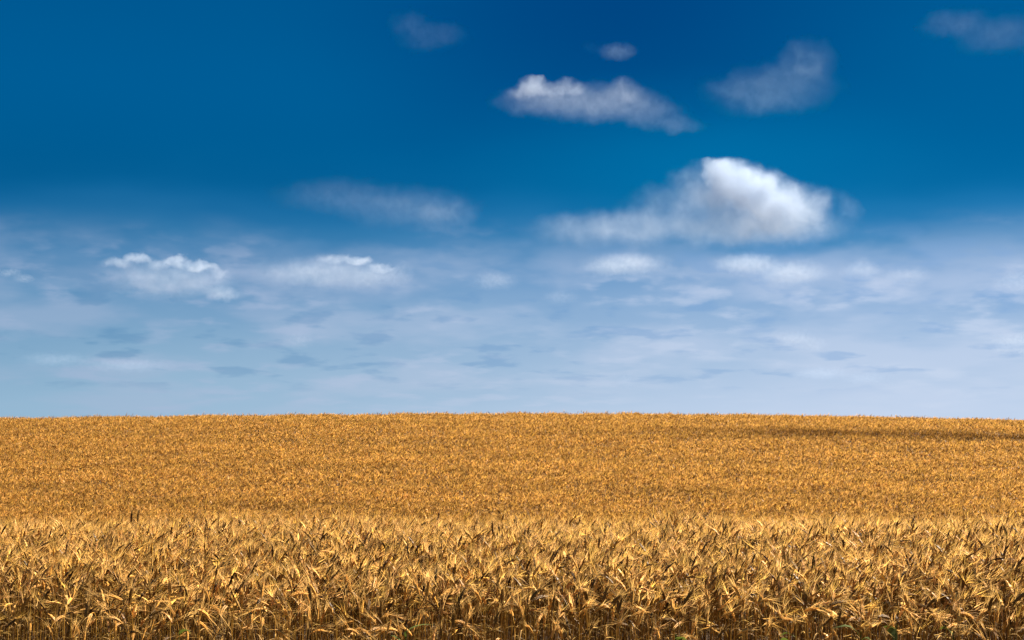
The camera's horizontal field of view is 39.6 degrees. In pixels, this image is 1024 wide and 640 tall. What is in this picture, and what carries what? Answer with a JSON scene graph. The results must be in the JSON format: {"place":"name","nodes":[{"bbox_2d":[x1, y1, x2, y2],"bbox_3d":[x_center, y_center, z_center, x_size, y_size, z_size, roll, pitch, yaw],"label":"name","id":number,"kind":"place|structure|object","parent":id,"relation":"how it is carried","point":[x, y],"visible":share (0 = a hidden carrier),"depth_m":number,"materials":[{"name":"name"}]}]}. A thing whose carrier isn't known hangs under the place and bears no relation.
{"place":"outdoors","nodes":[
{"label":"outdoors","id":0,"kind":"place"},
{"bbox_2d":[0,410,1023,639],"bbox_3d":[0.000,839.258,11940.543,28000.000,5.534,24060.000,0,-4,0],"label":"ground","id":1,"kind":"structure","parent":0,"point":[507,520],"depth_m":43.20,"materials":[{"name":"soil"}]},
{"bbox_2d":[63,592,81,639],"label":"barley plant","id":2,"kind":"object","parent":1,"relation":"on","point":[69,600],"visible":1,"depth_m":8.96,"materials":[{"name":"plant"}]},
{"bbox_2d":[79,612,96,638],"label":"barley plant","id":3,"kind":"object","parent":1,"relation":"on","point":[88,617],"visible":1,"depth_m":8.51,"materials":[{"name":"plant"}]},
{"bbox_2d":[84,593,94,631],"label":"barley plant","id":4,"kind":"object","parent":1,"relation":"on","point":[87,607],"visible":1,"depth_m":8.73,"materials":[{"name":"plant"}]},
{"bbox_2d":[82,591,110,639],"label":"barley plant","id":5,"kind":"object","parent":1,"relation":"on","point":[98,597],"visible":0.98,"depth_m":9.03,"materials":[{"name":"plant"}]},
{"bbox_2d":[95,586,132,629],"bbox_3d":[-2.532,2.150,8.990,0.296,0.924,0.100,1,-4,-10],"label":"barley plant","id":6,"kind":"object","parent":1,"relation":"on","point":[117,598],"visible":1,"depth_m":9.03,"materials":[{"name":"plant"}]},
{"bbox_2d":[127,578,136,636],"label":"barley plant","id":7,"kind":"object","parent":1,"relation":"on","point":[130,594],"visible":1,"depth_m":9.08,"materials":[{"name":"plant"}]},
{"bbox_2d":[132,593,178,639],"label":"barley plant","id":8,"kind":"object","parent":1,"relation":"on","point":[151,601],"visible":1,"depth_m":8.82,"materials":[{"name":"plant"}]},
{"bbox_2d":[141,602,173,639],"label":"barley plant","id":9,"kind":"object","parent":1,"relation":"on","point":[156,611],"visible":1,"depth_m":8.78,"materials":[{"name":"plant"}]},
{"bbox_2d":[166,568,172,639],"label":"barley plant","id":10,"kind":"object","parent":1,"relation":"on","point":[169,587],"visible":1,"depth_m":8.89,"materials":[{"name":"plant"}]},
{"bbox_2d":[184,621,212,638],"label":"barley plant","id":11,"kind":"object","parent":1,"relation":"on","point":[203,625],"visible":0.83,"depth_m":9.01,"materials":[{"name":"plant"}]},
{"bbox_2d":[182,609,220,639],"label":"barley plant","id":12,"kind":"object","parent":1,"relation":"on","point":[206,614],"visible":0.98,"depth_m":8.94,"materials":[{"name":"plant"}]},
{"bbox_2d":[196,580,211,637],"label":"barley plant","id":13,"kind":"object","parent":1,"relation":"on","point":[206,593],"visible":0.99,"depth_m":9.10,"materials":[{"name":"plant"}]},
{"bbox_2d":[199,604,229,639],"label":"barley plant","id":14,"kind":"object","parent":1,"relation":"on","point":[215,608],"visible":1,"depth_m":8.71,"materials":[{"name":"plant"}]},
{"bbox_2d":[216,605,231,639],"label":"barley plant","id":15,"kind":"object","parent":1,"relation":"on","point":[224,607],"visible":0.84,"depth_m":8.90,"materials":[{"name":"plant"}]},
{"bbox_2d":[218,570,255,636],"bbox_3d":[-1.751,2.091,9.052,0.315,1.049,0.087,-4,-5,42],"label":"barley plant","id":16,"kind":"object","parent":1,"relation":"on","point":[243,582],"visible":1,"depth_m":9.04,"materials":[{"name":"plant"}]},
{"bbox_2d":[236,584,243,605],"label":"barley plant","id":17,"kind":"object","parent":1,"relation":"on","point":[240,591],"visible":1,"depth_m":9.04,"materials":[{"name":"plant"}]},
{"bbox_2d":[247,610,256,639],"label":"barley plant","id":18,"kind":"object","parent":1,"relation":"on","point":[250,616],"visible":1,"depth_m":8.83,"materials":[{"name":"plant"}]},
{"bbox_2d":[237,607,276,638],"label":"barley plant","id":19,"kind":"object","parent":1,"relation":"on","point":[256,609],"visible":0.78,"depth_m":8.95,"materials":[{"name":"plant"}]},
{"bbox_2d":[252,590,271,639],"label":"barley plant","id":20,"kind":"object","parent":1,"relation":"on","point":[258,601],"visible":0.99,"depth_m":8.85,"materials":[{"name":"plant"}]},
{"bbox_2d":[259,570,267,639],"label":"barley plant","id":21,"kind":"object","parent":1,"relation":"on","point":[262,590],"visible":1,"depth_m":8.87,"materials":[{"name":"plant"}]},
{"bbox_2d":[262,629,294,639],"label":"barley plant","id":22,"kind":"object","parent":1,"relation":"on","point":[280,632],"visible":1,"depth_m":8.78,"materials":[{"name":"plant"}]},
{"bbox_2d":[275,580,292,634],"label":"barley plant","id":23,"kind":"object","parent":1,"relation":"on","point":[280,598],"visible":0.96,"depth_m":9.13,"materials":[{"name":"plant"}]},
{"bbox_2d":[270,586,319,639],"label":"barley plant","id":24,"kind":"object","parent":1,"relation":"on","point":[296,593],"visible":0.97,"depth_m":9.15,"materials":[{"name":"plant"}]},
{"bbox_2d":[297,584,311,619],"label":"barley plant","id":25,"kind":"object","parent":1,"relation":"on","point":[307,597],"visible":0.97,"depth_m":9.16,"materials":[{"name":"plant"}]},
{"bbox_2d":[298,573,320,639],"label":"barley plant","id":26,"kind":"object","parent":1,"relation":"on","point":[314,591],"visible":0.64,"depth_m":8.94,"materials":[{"name":"plant"}]},
{"bbox_2d":[305,570,315,639],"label":"barley plant","id":27,"kind":"object","parent":1,"relation":"on","point":[309,588],"visible":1,"depth_m":8.74,"materials":[{"name":"plant"}]},
{"bbox_2d":[315,597,324,639],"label":"barley plant","id":28,"kind":"object","parent":1,"relation":"on","point":[317,615],"visible":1,"depth_m":8.66,"materials":[{"name":"plant"}]},
{"bbox_2d":[323,597,349,639],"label":"barley plant","id":29,"kind":"object","parent":1,"relation":"on","point":[331,610],"visible":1,"depth_m":8.60,"materials":[{"name":"plant"}]},
{"bbox_2d":[340,582,348,639],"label":"barley plant","id":30,"kind":"object","parent":1,"relation":"on","point":[345,598],"visible":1,"depth_m":9.01,"materials":[{"name":"plant"}]},
{"bbox_2d":[340,566,353,636],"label":"barley plant","id":31,"kind":"object","parent":1,"relation":"on","point":[348,580],"visible":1,"depth_m":9.13,"materials":[{"name":"plant"}]},
{"bbox_2d":[366,593,375,638],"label":"barley plant","id":32,"kind":"object","parent":1,"relation":"on","point":[368,605],"visible":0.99,"depth_m":9.12,"materials":[{"name":"plant"}]},
{"bbox_2d":[370,568,381,639],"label":"barley plant","id":33,"kind":"object","parent":1,"relation":"on","point":[374,582],"visible":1,"depth_m":9.20,"materials":[{"name":"plant"}]},
{"bbox_2d":[372,587,381,634],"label":"barley plant","id":34,"kind":"object","parent":1,"relation":"on","point":[375,604],"visible":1,"depth_m":8.71,"materials":[{"name":"plant"}]},
{"bbox_2d":[378,597,382,639],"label":"barley plant","id":35,"kind":"object","parent":1,"relation":"on","point":[381,610],"visible":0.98,"depth_m":8.80,"materials":[{"name":"plant"}]},
{"bbox_2d":[381,578,395,619],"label":"barley plant","id":36,"kind":"object","parent":1,"relation":"on","point":[386,596],"visible":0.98,"depth_m":9.11,"materials":[{"name":"plant"}]},
{"bbox_2d":[390,624,430,639],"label":"weed","id":37,"kind":"object","parent":1,"relation":"on","point":[405,632],"visible":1,"depth_m":8.74,"materials":[{"name":"green plant"}]},
{"bbox_2d":[402,571,422,636],"bbox_3d":[-0.614,2.084,8.955,0.233,1.049,0.132,-2,-4,23],"label":"barley plant","id":38,"kind":"object","parent":1,"relation":"on","point":[416,587],"visible":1,"depth_m":8.94,"materials":[{"name":"plant"}]},
{"bbox_2d":[424,565,435,639],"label":"barley plant","id":39,"kind":"object","parent":1,"relation":"on","point":[427,588],"visible":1,"depth_m":8.90,"materials":[{"name":"plant"}]},
{"bbox_2d":[442,620,478,636],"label":"barley plant","id":40,"kind":"object","parent":1,"relation":"on","point":[461,622],"visible":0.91,"depth_m":8.84,"materials":[{"name":"plant"}]},
{"bbox_2d":[454,577,472,639],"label":"barley plant","id":41,"kind":"object","parent":1,"relation":"on","point":[461,594],"visible":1,"depth_m":8.75,"materials":[{"name":"plant"}]},
{"bbox_2d":[465,590,473,639],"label":"barley plant","id":42,"kind":"object","parent":1,"relation":"on","point":[469,604],"visible":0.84,"depth_m":8.82,"materials":[{"name":"plant"}]},
{"bbox_2d":[469,582,484,631],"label":"barley plant","id":43,"kind":"object","parent":1,"relation":"on","point":[478,597],"visible":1,"depth_m":8.83,"materials":[{"name":"plant"}]},
{"bbox_2d":[497,581,507,639],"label":"barley plant","id":44,"kind":"object","parent":1,"relation":"on","point":[502,597],"visible":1,"depth_m":8.76,"materials":[{"name":"plant"}]},
{"bbox_2d":[510,584,517,639],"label":"barley plant","id":45,"kind":"object","parent":1,"relation":"on","point":[512,600],"visible":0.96,"depth_m":9.00,"materials":[{"name":"plant"}]},
{"bbox_2d":[513,591,525,639],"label":"barley plant","id":46,"kind":"object","parent":1,"relation":"on","point":[521,609],"visible":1,"depth_m":8.76,"materials":[{"name":"plant"}]},
{"bbox_2d":[523,576,551,638],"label":"barley plant","id":47,"kind":"object","parent":1,"relation":"on","point":[536,592],"visible":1,"depth_m":8.70,"materials":[{"name":"plant"}]},
{"bbox_2d":[520,593,560,639],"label":"barley plant","id":48,"kind":"object","parent":1,"relation":"on","point":[540,597],"visible":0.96,"depth_m":9.03,"materials":[{"name":"plant"}]},
{"bbox_2d":[551,582,555,639],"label":"barley plant","id":49,"kind":"object","parent":1,"relation":"on","point":[553,601],"visible":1,"depth_m":9.03,"materials":[{"name":"plant"}]},
{"bbox_2d":[556,595,566,639],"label":"barley plant","id":50,"kind":"object","parent":1,"relation":"on","point":[559,610],"visible":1,"depth_m":8.85,"materials":[{"name":"plant"}]},
{"bbox_2d":[572,570,586,616],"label":"barley plant","id":51,"kind":"object","parent":1,"relation":"on","point":[580,591],"visible":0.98,"depth_m":9.03,"materials":[{"name":"plant"}]},
{"bbox_2d":[583,583,588,639],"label":"barley plant","id":52,"kind":"object","parent":1,"relation":"on","point":[585,593],"visible":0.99,"depth_m":8.93,"materials":[{"name":"plant"}]},
{"bbox_2d":[590,571,612,639],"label":"barley plant","id":53,"kind":"object","parent":1,"relation":"on","point":[605,593],"visible":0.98,"depth_m":8.72,"materials":[{"name":"plant"}]},
{"bbox_2d":[589,601,613,639],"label":"barley plant","id":54,"kind":"object","parent":1,"relation":"on","point":[601,606],"visible":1,"depth_m":8.66,"materials":[{"name":"plant"}]},
{"bbox_2d":[585,601,618,636],"bbox_3d":[0.592,2.143,8.670,0.428,0.891,0.107,1,-4,-8],"label":"barley plant","id":55,"kind":"object","parent":1,"relation":"on","point":[596,605],"visible":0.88,"depth_m":8.71,"materials":[{"name":"plant"}]},
{"bbox_2d":[604,584,628,639],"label":"barley plant","id":56,"kind":"object","parent":1,"relation":"on","point":[618,596],"visible":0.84,"depth_m":8.80,"materials":[{"name":"plant"}]},
{"bbox_2d":[605,588,627,638],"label":"barley plant","id":57,"kind":"object","parent":1,"relation":"on","point":[620,605],"visible":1,"depth_m":8.71,"materials":[{"name":"plant"}]},
{"bbox_2d":[630,578,636,639],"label":"barley plant","id":58,"kind":"object","parent":1,"relation":"on","point":[632,598],"visible":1,"depth_m":8.71,"materials":[{"name":"plant"}]},
{"bbox_2d":[621,608,651,639],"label":"barley plant","id":59,"kind":"object","parent":1,"relation":"on","point":[635,614],"visible":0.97,"depth_m":8.81,"materials":[{"name":"plant"}]},
{"bbox_2d":[666,592,675,623],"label":"barley plant","id":60,"kind":"object","parent":1,"relation":"on","point":[672,604],"visible":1,"depth_m":9.00,"materials":[{"name":"plant"}]},
{"bbox_2d":[657,590,696,639],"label":"barley plant","id":61,"kind":"object","parent":1,"relation":"on","point":[675,596],"visible":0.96,"depth_m":8.97,"materials":[{"name":"plant"}]},
{"bbox_2d":[676,580,682,620],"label":"barley plant","id":62,"kind":"object","parent":1,"relation":"on","point":[678,598],"visible":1,"depth_m":9.00,"materials":[{"name":"plant"}]},
{"bbox_2d":[678,582,700,638],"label":"barley plant","id":63,"kind":"object","parent":1,"relation":"on","point":[688,596],"visible":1,"depth_m":8.71,"materials":[{"name":"plant"}]},
{"bbox_2d":[697,593,703,639],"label":"barley plant","id":64,"kind":"object","parent":1,"relation":"on","point":[699,600],"visible":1,"depth_m":8.61,"materials":[{"name":"plant"}]},
{"bbox_2d":[699,578,711,639],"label":"barley plant","id":65,"kind":"object","parent":1,"relation":"on","point":[706,594],"visible":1,"depth_m":8.97,"materials":[{"name":"plant"}]},
{"bbox_2d":[716,588,721,639],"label":"barley plant","id":66,"kind":"object","parent":1,"relation":"on","point":[720,601],"visible":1,"depth_m":9.16,"materials":[{"name":"plant"}]},
{"bbox_2d":[713,608,743,639],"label":"barley plant","id":67,"kind":"object","parent":1,"relation":"on","point":[726,613],"visible":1,"depth_m":8.89,"materials":[{"name":"plant"}]},
{"bbox_2d":[726,574,744,639],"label":"barley plant","id":68,"kind":"object","parent":1,"relation":"on","point":[737,591],"visible":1,"depth_m":8.76,"materials":[{"name":"plant"}]},
{"bbox_2d":[730,588,755,639],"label":"barley plant","id":69,"kind":"object","parent":1,"relation":"on","point":[739,604],"visible":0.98,"depth_m":8.88,"materials":[{"name":"plant"}]},
{"bbox_2d":[742,585,747,639],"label":"barley plant","id":70,"kind":"object","parent":1,"relation":"on","point":[743,602],"visible":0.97,"depth_m":8.89,"materials":[{"name":"plant"}]},
{"bbox_2d":[734,580,760,638],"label":"barley plant","id":71,"kind":"object","parent":1,"relation":"on","point":[749,591],"visible":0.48,"depth_m":9.12,"materials":[{"name":"plant"}]},
{"bbox_2d":[751,585,767,634],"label":"barley plant","id":72,"kind":"object","parent":1,"relation":"on","point":[761,597],"visible":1,"depth_m":8.78,"materials":[{"name":"plant"}]},
{"bbox_2d":[756,575,768,637],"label":"barley plant","id":73,"kind":"object","parent":1,"relation":"on","point":[762,591],"visible":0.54,"depth_m":8.97,"materials":[{"name":"plant"}]},
{"bbox_2d":[747,597,783,639],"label":"barley plant","id":74,"kind":"object","parent":1,"relation":"on","point":[765,599],"visible":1,"depth_m":8.77,"materials":[{"name":"plant"}]},
{"bbox_2d":[770,582,794,627],"bbox_3d":[1.690,2.122,9.013,0.313,0.982,0.105,2,-4,-24],"label":"barley plant","id":75,"kind":"object","parent":1,"relation":"on","point":[780,593],"visible":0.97,"depth_m":9.03,"materials":[{"name":"plant"}]},
{"bbox_2d":[768,613,802,633],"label":"barley plant","id":76,"kind":"object","parent":1,"relation":"on","point":[784,619],"visible":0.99,"depth_m":8.74,"materials":[{"name":"plant"}]},
{"bbox_2d":[790,593,814,639],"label":"barley plant","id":77,"kind":"object","parent":1,"relation":"on","point":[802,603],"visible":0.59,"depth_m":9.07,"materials":[{"name":"plant"}]},
{"bbox_2d":[803,581,812,613],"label":"barley plant","id":78,"kind":"object","parent":1,"relation":"on","point":[805,599],"visible":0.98,"depth_m":8.79,"materials":[{"name":"plant"}]},
{"bbox_2d":[796,602,825,623],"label":"barley plant","id":79,"kind":"object","parent":1,"relation":"on","point":[812,608],"visible":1,"depth_m":8.62,"materials":[{"name":"plant"}]},
{"bbox_2d":[813,599,860,639],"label":"barley plant","id":80,"kind":"object","parent":1,"relation":"on","point":[837,602],"visible":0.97,"depth_m":8.89,"materials":[{"name":"plant"}]},
{"bbox_2d":[836,600,846,634],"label":"barley plant","id":81,"kind":"object","parent":1,"relation":"on","point":[839,616],"visible":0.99,"depth_m":8.70,"materials":[{"name":"plant"}]},
{"bbox_2d":[846,601,870,638],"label":"barley plant","id":82,"kind":"object","parent":1,"relation":"on","point":[856,611],"visible":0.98,"depth_m":8.96,"materials":[{"name":"plant"}]},
{"bbox_2d":[866,613,897,638],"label":"barley plant","id":83,"kind":"object","parent":1,"relation":"on","point":[883,616],"visible":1,"depth_m":8.72,"materials":[{"name":"plant"}]},
{"bbox_2d":[884,625,896,639],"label":"weed","id":84,"kind":"object","parent":1,"relation":"on","point":[892,631],"visible":0.94,"depth_m":8.77,"materials":[{"name":"green plant"}]},
{"bbox_2d":[885,606,919,639],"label":"barley plant","id":85,"kind":"object","parent":1,"relation":"on","point":[906,610],"visible":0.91,"depth_m":9.08,"materials":[{"name":"plant"}]},
{"bbox_2d":[900,587,910,635],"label":"barley plant","id":86,"kind":"object","parent":1,"relation":"on","point":[906,599],"visible":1,"depth_m":8.79,"materials":[{"name":"plant"}]},
{"bbox_2d":[897,592,924,636],"bbox_3d":[2.504,2.134,8.809,0.099,0.930,0.296,3,-5,-39],"label":"barley plant","id":87,"kind":"object","parent":1,"relation":"on","point":[913,604],"visible":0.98,"depth_m":8.83,"materials":[{"name":"plant"}]},
{"bbox_2d":[887,603,947,639],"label":"barley plant","id":88,"kind":"object","parent":1,"relation":"on","point":[924,606],"visible":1,"depth_m":8.83,"materials":[{"name":"plant"}]},
{"bbox_2d":[921,589,947,621],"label":"barley plant","id":89,"kind":"object","parent":1,"relation":"on","point":[931,602],"visible":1,"depth_m":8.78,"materials":[{"name":"plant"}]},
{"bbox_2d":[937,595,961,635],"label":"barley plant","id":90,"kind":"object","parent":1,"relation":"on","point":[953,608],"visible":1,"depth_m":8.82,"materials":[{"name":"plant"}]},
{"bbox_2d":[943,571,958,639],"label":"barley plant","id":91,"kind":"object","parent":1,"relation":"on","point":[951,592],"visible":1,"depth_m":8.82,"materials":[{"name":"plant"}]},
{"bbox_2d":[955,600,961,624],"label":"barley plant","id":92,"kind":"object","parent":1,"relation":"on","point":[959,616],"visible":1,"depth_m":8.75,"materials":[{"name":"plant"}]},
{"bbox_2d":[937,610,986,639],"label":"barley plant","id":93,"kind":"object","parent":1,"relation":"on","point":[967,614],"visible":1,"depth_m":8.76,"materials":[{"name":"plant"}]},
{"bbox_2d":[959,584,986,629],"bbox_3d":[2.916,2.136,9.019,0.219,0.955,0.142,-2,-4,22],"label":"barley plant","id":94,"kind":"object","parent":1,"relation":"on","point":[970,597],"visible":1,"depth_m":9.04,"materials":[{"name":"plant"}]},
{"bbox_2d":[972,601,987,639],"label":"barley plant","id":95,"kind":"object","parent":1,"relation":"on","point":[980,615],"visible":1,"depth_m":8.76,"materials":[{"name":"plant"}]},
{"bbox_2d":[987,589,997,639],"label":"barley plant","id":96,"kind":"object","parent":1,"relation":"on","point":[990,602],"visible":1,"depth_m":8.66,"materials":[{"name":"plant"}]},
{"bbox_2d":[989,582,995,639],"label":"barley plant","id":97,"kind":"object","parent":1,"relation":"on","point":[993,603],"visible":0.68,"depth_m":9.11,"materials":[{"name":"plant"}]},
{"bbox_2d":[999,516,1013,624],"bbox_3d":[4.335,2.262,12.387,0.195,1.179,0.101,-2,-5,31],"label":"barley plant","id":98,"kind":"object","parent":1,"relation":"on","point":[1005,530],"visible":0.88,"depth_m":12.43,"materials":[{"name":"plant"}]},
{"bbox_2d":[1008,586,1020,638],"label":"barley plant","id":99,"kind":"object","parent":1,"relation":"on","point":[1010,611],"visible":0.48,"depth_m":9.07,"materials":[{"name":"plant"}]},
{"bbox_2d":[1009,591,1023,639],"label":"barley plant","id":100,"kind":"object","parent":1,"relation":"on","point":[1020,596],"visible":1,"depth_m":8.67,"materials":[{"name":"plant"}]},
{"bbox_2d":[0,0,1023,419],"label":"sky","id":101,"kind":"structure","parent":0,"point":[259,207],"materials":[{"name":"blue"}]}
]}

